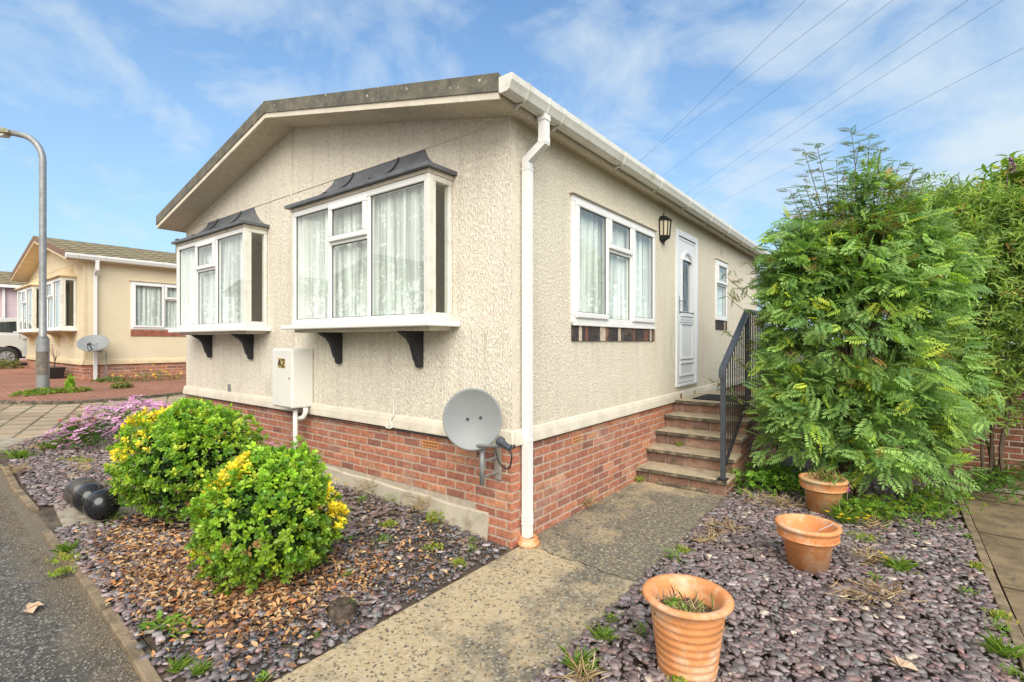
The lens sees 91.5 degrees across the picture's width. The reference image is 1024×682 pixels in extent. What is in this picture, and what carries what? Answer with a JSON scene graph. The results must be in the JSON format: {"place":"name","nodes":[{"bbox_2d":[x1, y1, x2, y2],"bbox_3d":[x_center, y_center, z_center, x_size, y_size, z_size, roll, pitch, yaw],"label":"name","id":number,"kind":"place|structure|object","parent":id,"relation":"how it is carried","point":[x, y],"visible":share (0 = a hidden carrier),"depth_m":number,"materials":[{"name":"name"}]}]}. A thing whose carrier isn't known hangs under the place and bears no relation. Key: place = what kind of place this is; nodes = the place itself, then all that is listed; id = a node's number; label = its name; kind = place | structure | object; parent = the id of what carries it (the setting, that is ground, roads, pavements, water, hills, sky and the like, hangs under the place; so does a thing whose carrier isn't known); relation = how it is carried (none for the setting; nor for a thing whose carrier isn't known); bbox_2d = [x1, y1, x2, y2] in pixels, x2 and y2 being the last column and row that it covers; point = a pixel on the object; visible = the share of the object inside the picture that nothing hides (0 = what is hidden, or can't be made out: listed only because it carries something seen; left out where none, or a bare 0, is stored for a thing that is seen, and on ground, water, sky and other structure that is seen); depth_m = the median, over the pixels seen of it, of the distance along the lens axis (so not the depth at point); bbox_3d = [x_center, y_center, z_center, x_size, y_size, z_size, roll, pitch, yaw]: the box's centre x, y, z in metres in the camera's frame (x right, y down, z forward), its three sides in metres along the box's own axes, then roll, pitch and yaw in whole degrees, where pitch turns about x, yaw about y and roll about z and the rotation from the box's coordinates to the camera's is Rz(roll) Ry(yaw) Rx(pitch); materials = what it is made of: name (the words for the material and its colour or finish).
{"place":"outdoors","nodes":[
{"label":"outdoors","id":0,"kind":"place"},
{"bbox_2d":[0,464,173,681],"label":"road","id":1,"kind":"structure","parent":0,"point":[38,644],"depth_m":2.77,"materials":[{"name":"asphalt"}]},
{"bbox_2d":[47,565,76,576],"bbox_3d":[-2.960,1.508,3.287,0.132,0.046,0.148,0,0,37],"label":"stonecrop","id":2,"kind":"object","parent":1,"relation":"on","point":[61,570],"visible":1,"depth_m":3.27,"materials":[{"name":"green plant"}]},
{"bbox_2d":[0,491,139,681],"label":"grit","id":3,"kind":"object","parent":1,"relation":"on","point":[45,574],"visible":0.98,"depth_m":3.00,"materials":[{"name":"gravel"}]},
{"bbox_2d":[0,359,185,401],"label":"driveway","id":4,"kind":"structure","parent":0,"point":[12,380],"depth_m":10.87,"materials":[{"name":"brick"}]},
{"bbox_2d":[0,318,26,365],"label":"parked car","id":5,"kind":"object","parent":4,"relation":"on","point":[15,345],"visible":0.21,"depth_m":15.63,"materials":[{"name":"silver metal"}]},
{"bbox_2d":[0,358,30,368],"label":"green tuft","id":6,"kind":"object","parent":4,"relation":"on","point":[5,362],"visible":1,"depth_m":14.63,"materials":[{"name":"green plant"}]},
{"bbox_2d":[0,127,49,388],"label":"street lamp","id":7,"kind":"object","parent":4,"relation":"on","point":[42,360],"visible":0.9,"depth_m":10.02,"materials":[{"name":"metal"}]},
{"bbox_2d":[36,351,47,374],"bbox_3d":[-9.414,0.445,9.999,0.178,0.470,0.046,0,0,-36],"label":"access door","id":8,"kind":"structure","parent":7,"relation":"in","point":[41,357],"depth_m":9.99,"materials":[{"name":"metal"}]},
{"bbox_2d":[7,386,68,396],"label":"green tuft","id":9,"kind":"object","parent":4,"relation":"on","point":[34,391],"visible":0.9,"depth_m":9.66,"materials":[{"name":"green plant"}]},
{"bbox_2d":[50,366,65,378],"bbox_3d":[-11.311,0.765,12.238,1.146,0.270,0.356,0,0,37],"label":"black trough","id":10,"kind":"object","parent":4,"relation":"on","point":[57,372],"visible":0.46,"depth_m":11.93,"materials":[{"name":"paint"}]},
{"bbox_2d":[64,374,76,389],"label":"tall weed","id":11,"kind":"object","parent":4,"relation":"on","point":[71,383],"visible":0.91,"depth_m":10.20,"materials":[{"name":"green plant"}]},
{"bbox_2d":[55,386,94,392],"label":"green tuft","id":12,"kind":"object","parent":4,"relation":"on","point":[74,390],"visible":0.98,"depth_m":10.11,"materials":[{"name":"green plant"}]},
{"bbox_2d":[108,380,133,388],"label":"green tuft","id":13,"kind":"object","parent":4,"relation":"on","point":[125,385],"visible":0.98,"depth_m":10.82,"materials":[{"name":"green plant"}]},
{"bbox_2d":[111,364,183,381],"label":"yellow poppies","id":14,"kind":"object","parent":4,"relation":"on","point":[143,376],"visible":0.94,"depth_m":12.11,"materials":[{"name":"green plant"}]},
{"bbox_2d":[273,480,732,681],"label":"path","id":15,"kind":"structure","parent":0,"point":[501,629],"depth_m":3.09,"materials":[{"name":"concrete"}]},
{"bbox_2d":[517,533,539,547],"bbox_3d":[0.131,1.598,4.010,0.184,0.064,0.184,0,0,37],"label":"drain collar","id":16,"kind":"object","parent":15,"relation":"on","point":[532,542],"visible":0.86,"depth_m":3.94,"materials":[{"name":"ceramic"}]},
{"bbox_2d":[0,346,1023,681],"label":"ground","id":17,"kind":"structure","parent":0,"point":[782,638],"depth_m":3.17,"materials":[{"name":"gravel"}]},
{"bbox_2d":[0,271,26,358],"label":"pink home","id":18,"kind":"object","parent":17,"relation":"on","point":[8,300],"visible":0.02,"depth_m":18.62,"materials":[{"name":"tile"}]},
{"bbox_2d":[2,466,162,681],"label":"garden edging","id":19,"kind":"object","parent":17,"relation":"on","point":[144,669],"visible":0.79,"depth_m":2.87,"materials":[{"name":"concrete"}]},
{"bbox_2d":[50,538,81,553],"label":"grass tuft","id":20,"kind":"object","parent":19,"relation":"on","point":[64,548],"visible":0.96,"depth_m":3.58,"materials":[{"name":"green plant"}]},
{"bbox_2d":[40,548,94,564],"bbox_3d":[-3.118,1.506,3.512,0.253,0.047,0.225,0,0,7],"label":"stonecrop","id":21,"kind":"object","parent":19,"relation":"on","point":[65,557],"visible":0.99,"depth_m":3.49,"materials":[{"name":"green plant"}]},
{"bbox_2d":[0,394,186,437],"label":"paved lane","id":22,"kind":"structure","parent":17,"relation":"on","point":[22,421],"depth_m":8.10,"materials":[{"name":"concrete"}]},
{"bbox_2d":[0,438,31,452],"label":"crossover kerb","id":23,"kind":"structure","parent":22,"relation":"on","point":[4,442],"depth_m":6.48,"materials":[{"name":"concrete"}]},
{"bbox_2d":[0,392,184,404],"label":"kerb","id":24,"kind":"structure","parent":22,"relation":"on","point":[78,401],"depth_m":9.16,"materials":[{"name":"concrete"}]},
{"bbox_2d":[10,236,185,380],"bbox_3d":[-9.811,-1.082,17.170,6.907,4.336,9.715,0,0,37],"label":"park home","id":25,"kind":"object","parent":17,"relation":"on","point":[122,299],"visible":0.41,"depth_m":12.53,"materials":[{"name":"paint"}]},
{"bbox_2d":[13,277,38,344],"bbox_3d":[-14.060,-0.875,14.542,2.315,1.998,0.376,0,0,37],"label":"bay window","id":26,"kind":"structure","parent":25,"relation":"in","point":[26,294],"depth_m":14.30,"materials":[{"name":"white plastic"}]},
{"bbox_2d":[36,265,76,345],"bbox_3d":[-11.490,-0.875,12.574,2.317,1.998,0.376,0,0,37],"label":"bay window","id":27,"kind":"structure","parent":25,"relation":"in","point":[56,284],"depth_m":12.14,"materials":[{"name":"white plastic"}]},
{"bbox_2d":[76,335,108,375],"bbox_3d":[-9.618,0.352,11.542,0.544,0.997,0.730,0,0,16],"label":"satellite dish","id":28,"kind":"object","parent":25,"relation":"attached to","point":[96,343],"visible":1,"depth_m":11.54,"materials":[{"name":"grey metal"}]},
{"bbox_2d":[131,281,175,329],"bbox_3d":[-8.880,-0.893,13.211,0.143,1.195,2.010,0,0,37],"label":"window","id":29,"kind":"structure","parent":25,"relation":"in","point":[166,296],"depth_m":12.82,"materials":[{"name":"white plastic"}]},
{"bbox_2d":[0,411,517,681],"bbox_3d":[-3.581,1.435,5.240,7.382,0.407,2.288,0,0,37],"label":"slate chippings","id":30,"kind":"object","parent":17,"relation":"on","point":[41,469],"visible":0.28,"depth_m":3.49,"materials":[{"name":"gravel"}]},
{"bbox_2d":[0,459,36,474],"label":"dead weed","id":31,"kind":"object","parent":30,"relation":"on","point":[15,469],"visible":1,"depth_m":5.22,"materials":[{"name":"beige plant"}]},
{"bbox_2d":[0,447,43,459],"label":"grass tuft","id":32,"kind":"object","parent":30,"relation":"on","point":[25,453],"visible":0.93,"depth_m":5.71,"materials":[{"name":"green plant"}]},
{"bbox_2d":[33,439,67,449],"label":"grass tuft","id":33,"kind":"object","parent":30,"relation":"on","point":[50,445],"visible":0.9,"depth_m":6.16,"materials":[{"name":"green plant"}]},
{"bbox_2d":[52,407,98,442],"bbox_3d":[-5.869,1.130,6.718,0.519,0.468,0.465,0,0,37],"label":"red valerian","id":34,"kind":"object","parent":30,"relation":"on","point":[69,428],"visible":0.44,"depth_m":6.65,"materials":[{"name":"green plant"}]},
{"bbox_2d":[56,453,96,475],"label":"dead weed","id":35,"kind":"object","parent":30,"relation":"on","point":[87,468],"visible":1,"depth_m":5.34,"materials":[{"name":"beige plant"}]},
{"bbox_2d":[54,498,143,525],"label":"paving slab","id":36,"kind":"structure","parent":30,"relation":"on","point":[70,515],"depth_m":4.30,"materials":[{"name":"concrete"}]},
{"bbox_2d":[63,477,97,505],"bbox_3d":[-3.884,1.359,4.509,0.256,0.256,0.256,0,0,37],"label":"stone ball","id":37,"kind":"object","parent":36,"relation":"on","point":[72,487],"visible":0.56,"depth_m":4.42,"materials":[{"name":"stone"}]},
{"bbox_2d":[72,483,107,512],"bbox_3d":[-3.680,1.371,4.365,0.256,0.256,0.256,0,0,37],"label":"stone ball","id":38,"kind":"object","parent":36,"relation":"on","point":[81,494],"visible":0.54,"depth_m":4.27,"materials":[{"name":"stone"}]},
{"bbox_2d":[83,489,120,519],"bbox_3d":[-3.469,1.384,4.229,0.256,0.256,0.256,0,0,37],"label":"stone ball","id":39,"kind":"object","parent":36,"relation":"on","point":[97,505],"visible":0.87,"depth_m":4.15,"materials":[{"name":"stone"}]},
{"bbox_2d":[38,395,172,451],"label":"purple daisies","id":40,"kind":"object","parent":30,"relation":"on","point":[141,403],"visible":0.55,"depth_m":6.55,"materials":[{"name":"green plant"}]},
{"bbox_2d":[138,609,183,631],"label":"dandelion plant","id":41,"kind":"object","parent":30,"relation":"on","point":[168,618],"visible":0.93,"depth_m":2.72,"materials":[{"name":"green plant"}]},
{"bbox_2d":[166,652,196,672],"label":"grass tuft","id":42,"kind":"object","parent":30,"relation":"on","point":[176,665],"visible":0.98,"depth_m":2.43,"materials":[{"name":"green plant"}]},
{"bbox_2d":[99,394,271,523],"bbox_3d":[-2.851,1.021,4.450,1.359,1.104,1.281,0,0,37],"label":"evergreen bush","id":43,"kind":"object","parent":30,"relation":"on","point":[201,427],"visible":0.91,"depth_m":4.11,"materials":[{"name":"green plant"}]},
{"bbox_2d":[168,615,203,640],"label":"dandelion plant","id":44,"kind":"object","parent":30,"relation":"on","point":[189,618],"visible":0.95,"depth_m":2.70,"materials":[{"name":"green plant"}]},
{"bbox_2d":[184,656,214,675],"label":"grass tuft","id":45,"kind":"object","parent":30,"relation":"on","point":[201,670],"visible":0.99,"depth_m":2.42,"materials":[{"name":"green plant"}]},
{"bbox_2d":[23,451,488,680],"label":"fallen leaves","id":46,"kind":"object","parent":30,"relation":"on","point":[264,595],"depth_m":3.10,"materials":[{"name":"plant"}]},
{"bbox_2d":[180,435,351,595],"bbox_3d":[-1.609,1.131,3.331,1.047,0.964,1.004,0,0,37],"label":"evergreen bush","id":47,"kind":"object","parent":30,"relation":"on","point":[282,494],"visible":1,"depth_m":3.09,"materials":[{"name":"green plant"}]},
{"bbox_2d":[128,512,508,681],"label":"slate fragments","id":48,"kind":"object","parent":30,"relation":"on","point":[241,676],"visible":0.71,"depth_m":3.18,"materials":[{"name":"gravel"}]},
{"bbox_2d":[421,541,444,552],"bbox_3d":[-0.604,1.575,3.829,0.170,0.050,0.190,0,0,37],"label":"stonecrop","id":49,"kind":"object","parent":48,"relation":"on","point":[435,545],"visible":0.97,"depth_m":3.83,"materials":[{"name":"green plant"}]},
{"bbox_2d":[326,596,358,626],"bbox_3d":[-1.000,1.597,2.946,0.186,0.137,0.184,0,0,16],"label":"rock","id":50,"kind":"object","parent":30,"relation":"on","point":[342,610],"visible":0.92,"depth_m":2.89,"materials":[{"name":"brown stone"}]},
{"bbox_2d":[320,487,502,605],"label":"dry twigs","id":51,"kind":"object","parent":30,"relation":"on","point":[410,532],"visible":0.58,"depth_m":3.73,"materials":[{"name":"wood"}]},
{"bbox_2d":[405,493,431,513],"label":"dead weed","id":52,"kind":"object","parent":30,"relation":"on","point":[417,504],"visible":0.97,"depth_m":4.46,"materials":[{"name":"beige plant"}]},
{"bbox_2d":[425,509,447,524],"bbox_3d":[-0.663,1.508,4.298,0.196,0.108,0.214,0,0,-24],"label":"stonecrop","id":53,"kind":"object","parent":30,"relation":"on","point":[432,518],"visible":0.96,"depth_m":4.29,"materials":[{"name":"green plant"}]},
{"bbox_2d":[156,72,769,548],"bbox_3d":[0.164,-0.452,9.373,6.907,4.501,9.565,0,0,37],"label":"park home","id":54,"kind":"object","parent":17,"relation":"on","point":[422,252],"visible":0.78,"depth_m":4.95,"materials":[{"name":"paint"}]},
{"bbox_2d":[168,207,270,359],"bbox_3d":[-4.039,-0.755,6.804,2.315,1.998,0.376,0,0,37],"label":"bay window","id":55,"kind":"structure","parent":54,"relation":"in","point":[243,224],"depth_m":6.58,"materials":[{"name":"white plastic"}]},
{"bbox_2d":[272,348,312,449],"bbox_3d":[-2.489,0.807,5.671,0.453,1.445,0.278,0,0,37],"label":"meter box","id":56,"kind":"object","parent":54,"relation":"attached to","point":[292,378],"visible":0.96,"depth_m":5.56,"materials":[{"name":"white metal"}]},
{"bbox_2d":[272,350,290,406],"bbox_3d":[-2.577,0.415,5.580,0.395,0.620,0.005,0,0,37],"label":"box door","id":57,"kind":"structure","parent":56,"relation":"in","point":[281,385],"depth_m":5.57,"materials":[{"name":"plastic"}]},
{"bbox_2d":[187,394,479,454],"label":"wall trim","id":58,"kind":"structure","parent":54,"relation":"attached to","point":[335,420],"depth_m":5.21,"materials":[{"name":"paint"}]},
{"bbox_2d":[281,150,459,367],"bbox_3d":[-1.470,-0.755,4.836,2.317,1.998,0.376,0,0,37],"label":"bay window","id":59,"kind":"structure","parent":54,"relation":"in","point":[411,173],"depth_m":4.61,"materials":[{"name":"white plastic"}]},
{"bbox_2d":[443,388,512,485],"bbox_3d":[-0.152,0.745,3.786,0.613,0.770,0.444,0,0,37],"label":"satellite dish","id":60,"kind":"object","parent":54,"relation":"attached to","point":[472,419],"visible":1,"depth_m":3.82,"materials":[{"name":"grey metal"}]},
{"bbox_2d":[571,194,654,326],"bbox_3d":[1.140,-0.773,5.473,0.143,1.195,2.010,0,0,37],"label":"window","id":61,"kind":"structure","parent":54,"relation":"in","point":[592,244],"depth_m":5.27,"materials":[{"name":"white plastic"}]},
{"bbox_2d":[659,213,671,245],"bbox_3d":[1.994,-1.448,6.431,0.137,0.425,0.250,0,0,37],"label":"wall lantern","id":62,"kind":"object","parent":54,"relation":"attached to","point":[665,222],"depth_m":6.38,"materials":[{"name":"black paint"}]},
{"bbox_2d":[679,237,694,383],"bbox_3d":[2.544,-0.434,7.244,0.101,2.067,0.746,0,0,37],"label":"door","id":63,"kind":"structure","parent":54,"relation":"in","point":[686,248],"depth_m":7.28,"materials":[{"name":"white plastic"}]},
{"bbox_2d":[715,259,727,319],"bbox_3d":[3.617,-0.880,8.696,0.130,1.000,0.700,0,0,37],"label":"window","id":64,"kind":"structure","parent":54,"relation":"in","point":[719,284],"depth_m":8.83,"materials":[{"name":"white plastic"}]},
{"bbox_2d":[636,390,776,495],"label":"garden steps","id":65,"kind":"structure","parent":17,"relation":"on","point":[693,425],"depth_m":5.97,"materials":[{"name":"concrete"}]},
{"bbox_2d":[692,394,733,401],"bbox_3d":[2.913,0.788,6.937,0.580,0.013,0.700,0,0,37],"label":"doormat","id":66,"kind":"object","parent":65,"relation":"on","point":[714,397],"visible":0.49,"depth_m":6.91,"materials":[{"name":"rubber"}]},
{"bbox_2d":[717,309,774,480],"bbox_3d":[3.084,0.536,6.396,0.100,1.857,2.910,0,0,37],"label":"hand railing","id":67,"kind":"object","parent":65,"relation":"on","point":[735,346],"visible":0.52,"depth_m":5.75,"materials":[{"name":"metal"}]},
{"bbox_2d":[530,462,1023,681],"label":"slate chippings","id":68,"kind":"object","parent":17,"relation":"on","point":[812,659],"visible":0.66,"depth_m":3.00,"materials":[{"name":"gravel"}]},
{"bbox_2d":[547,648,609,681],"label":"dead weed","id":69,"kind":"object","parent":68,"relation":"on","point":[592,672],"visible":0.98,"depth_m":2.35,"materials":[{"name":"beige plant"}]},
{"bbox_2d":[554,642,603,676],"bbox_3d":[0.329,1.566,2.462,0.270,0.118,0.224,0,0,37],"label":"grass tuft","id":70,"kind":"object","parent":68,"relation":"on","point":[576,657],"visible":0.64,"depth_m":2.44,"materials":[{"name":"green plant"}]},
{"bbox_2d":[582,621,621,643],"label":"grass tuft","id":71,"kind":"object","parent":68,"relation":"on","point":[604,632],"visible":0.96,"depth_m":2.70,"materials":[{"name":"green plant"}]},
{"bbox_2d":[642,574,733,681],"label":"terracotta pot","id":72,"kind":"object","parent":68,"relation":"on","point":[688,645],"visible":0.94,"depth_m":2.36,"materials":[{"name":"ceramic"}]},
{"bbox_2d":[663,595,687,611],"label":"pot weeds","id":73,"kind":"object","parent":72,"relation":"in","point":[669,603],"visible":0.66,"depth_m":2.49,"materials":[{"name":"green plant"}]},
{"bbox_2d":[638,586,729,634],"bbox_3d":[0.859,1.304,2.482,0.382,0.092,0.405,0,0,-5],"label":"dead plant","id":74,"kind":"object","parent":72,"relation":"in","point":[698,607],"visible":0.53,"depth_m":2.49,"materials":[{"name":"beige plant"}]},
{"bbox_2d":[691,524,740,546],"bbox_3d":[1.626,1.539,4.001,0.399,0.141,0.315,0,0,37],"label":"dead weed","id":75,"kind":"object","parent":68,"relation":"on","point":[707,537],"visible":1,"depth_m":3.99,"materials":[{"name":"beige plant"}]},
{"bbox_2d":[701,513,749,534],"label":"dead weed","id":76,"kind":"object","parent":68,"relation":"on","point":[726,525],"visible":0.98,"depth_m":4.25,"materials":[{"name":"beige plant"}]},
{"bbox_2d":[727,487,780,507],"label":"dead weed","id":77,"kind":"object","parent":68,"relation":"on","point":[763,494],"visible":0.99,"depth_m":4.96,"materials":[{"name":"beige plant"}]},
{"bbox_2d":[727,458,813,498],"bbox_3d":[2.829,1.499,5.548,1.221,0.275,1.310,0,0,37],"label":"bramble patch","id":78,"kind":"object","parent":68,"relation":"on","point":[761,473],"visible":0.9,"depth_m":5.36,"materials":[{"name":"green plant"}]},
{"bbox_2d":[764,493,807,509],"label":"dead weed","id":79,"kind":"object","parent":68,"relation":"on","point":[786,501],"visible":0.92,"depth_m":4.81,"materials":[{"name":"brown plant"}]},
{"bbox_2d":[775,513,842,575],"bbox_3d":[2.129,1.472,3.594,0.422,0.325,0.422,0,0,37],"label":"terracotta pot","id":80,"kind":"object","parent":68,"relation":"on","point":[808,546],"visible":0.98,"depth_m":3.49,"materials":[{"name":"ceramic"}]},
{"bbox_2d":[798,472,848,515],"bbox_3d":[2.948,1.465,4.730,0.408,0.340,0.408,0,0,37],"label":"terracotta pot","id":81,"kind":"object","parent":68,"relation":"on","point":[820,495],"visible":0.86,"depth_m":4.61,"materials":[{"name":"ceramic"}]},
{"bbox_2d":[804,466,858,485],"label":"wilting plant","id":82,"kind":"object","parent":81,"relation":"in","point":[820,474],"visible":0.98,"depth_m":4.70,"materials":[{"name":"green plant"}]},
{"bbox_2d":[821,502,866,523],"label":"grass tuft","id":83,"kind":"object","parent":68,"relation":"on","point":[845,513],"visible":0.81,"depth_m":4.42,"materials":[{"name":"green plant"}]},
{"bbox_2d":[825,575,902,612],"bbox_3d":[2.133,1.530,3.047,0.399,0.150,0.403,0,0,37],"label":"dead weed","id":84,"kind":"object","parent":68,"relation":"on","point":[856,592],"visible":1,"depth_m":3.08,"materials":[{"name":"beige plant"}]},
{"bbox_2d":[843,528,885,542],"bbox_3d":[2.865,1.588,4.052,0.279,0.074,0.303,0,0,22],"label":"stonecrop","id":85,"kind":"object","parent":68,"relation":"on","point":[870,538],"visible":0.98,"depth_m":4.05,"materials":[{"name":"green plant"}]},
{"bbox_2d":[841,543,894,566],"bbox_3d":[2.580,1.531,3.598,0.306,0.139,0.327,0,0,3],"label":"dead weed","id":86,"kind":"object","parent":68,"relation":"on","point":[873,557],"visible":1,"depth_m":3.61,"materials":[{"name":"beige plant"}]},
{"bbox_2d":[852,510,895,532],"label":"dead weed","id":87,"kind":"object","parent":68,"relation":"on","point":[871,522],"visible":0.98,"depth_m":4.26,"materials":[{"name":"beige plant"}]},
{"bbox_2d":[841,569,928,611],"bbox_3d":[2.293,1.519,3.083,0.374,0.169,0.345,0,0,-7],"label":"dead weed","id":88,"kind":"object","parent":68,"relation":"on","point":[887,591],"visible":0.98,"depth_m":3.10,"materials":[{"name":"beige plant"}]},
{"bbox_2d":[880,550,921,573],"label":"grass tuft","id":89,"kind":"object","parent":68,"relation":"on","point":[903,565],"visible":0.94,"depth_m":3.51,"materials":[{"name":"green plant"}]},
{"bbox_2d":[886,656,919,671],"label":"fallen leaf","id":90,"kind":"object","parent":68,"relation":"on","point":[900,662],"visible":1,"depth_m":2.46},
{"bbox_2d":[832,476,986,537],"bbox_3d":[3.768,1.533,4.774,1.884,0.212,1.014,0,0,-35],"label":"bramble patch","id":91,"kind":"object","parent":68,"relation":"on","point":[872,504],"visible":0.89,"depth_m":4.58,"materials":[{"name":"green plant"}]},
{"bbox_2d":[961,560,992,572],"bbox_3d":[3.308,1.598,3.565,0.131,0.053,0.148,0,0,9],"label":"stonecrop","id":92,"kind":"object","parent":68,"relation":"on","point":[977,565],"visible":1,"depth_m":3.54,"materials":[{"name":"green plant"}]},
{"bbox_2d":[972,623,1023,659],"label":"grass tuft","id":93,"kind":"object","parent":68,"relation":"on","point":[997,647],"visible":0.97,"depth_m":2.57,"materials":[{"name":"green plant"}]},
{"bbox_2d":[982,616,1014,636],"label":"leafy weed","id":94,"kind":"object","parent":68,"relation":"on","point":[998,627],"visible":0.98,"depth_m":2.78,"materials":[{"name":"green plant"}]},
{"bbox_2d":[981,607,1018,623],"bbox_3d":[2.838,1.599,2.911,0.163,0.051,0.138,0,0,37],"label":"stonecrop","id":95,"kind":"object","parent":68,"relation":"on","point":[1000,612],"visible":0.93,"depth_m":2.91,"materials":[{"name":"green plant"}]},
{"bbox_2d":[999,662,1023,680],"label":"leafy weed","id":96,"kind":"object","parent":68,"relation":"on","point":[1015,672],"visible":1,"depth_m":2.40,"materials":[{"name":"green plant"}]},
{"bbox_2d":[708,125,1014,503],"bbox_3d":[3.597,-0.335,5.311,2.496,4.035,2.388,0,0,-15],"label":"rowan tree","id":97,"kind":"object","parent":17,"relation":"on","point":[829,275],"visible":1,"depth_m":4.94,"materials":[{"name":"green plant"}]},
{"bbox_2d":[895,363,1023,475],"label":"brick garden wall","id":98,"kind":"structure","parent":17,"relation":"on","point":[1014,450],"depth_m":6.17,"materials":[{"name":"brick"}]},
{"bbox_2d":[932,150,1023,309],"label":"broadleaf tree","id":99,"kind":"object","parent":17,"relation":"on","point":[1017,176],"visible":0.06,"depth_m":6.61,"materials":[{"name":"green plant"}]},
{"bbox_2d":[944,465,1023,681],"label":"garden edging","id":100,"kind":"object","parent":17,"relation":"on","point":[999,599],"visible":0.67,"depth_m":3.34,"materials":[{"name":"concrete"}]},
{"bbox_2d":[0,0,1023,346],"label":"sky","id":101,"kind":"structure","parent":0,"point":[125,101],"materials":[{"name":"blue"}]},
{"bbox_2d":[950,468,1023,633],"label":"patio","id":102,"kind":"structure","parent":0,"point":[1006,554],"depth_m":4.26,"materials":[{"name":"concrete"}]},
{"bbox_2d":[865,156,1023,486],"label":"buddleia shrub","id":103,"kind":"object","parent":102,"relation":"on","point":[1000,319],"visible":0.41,"depth_m":5.31,"materials":[{"name":"green plant"}]},
{"bbox_2d":[949,458,1023,503],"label":"ivy patch","id":104,"kind":"object","parent":102,"relation":"on","point":[1003,478],"visible":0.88,"depth_m":5.25,"materials":[{"name":"green plant"}]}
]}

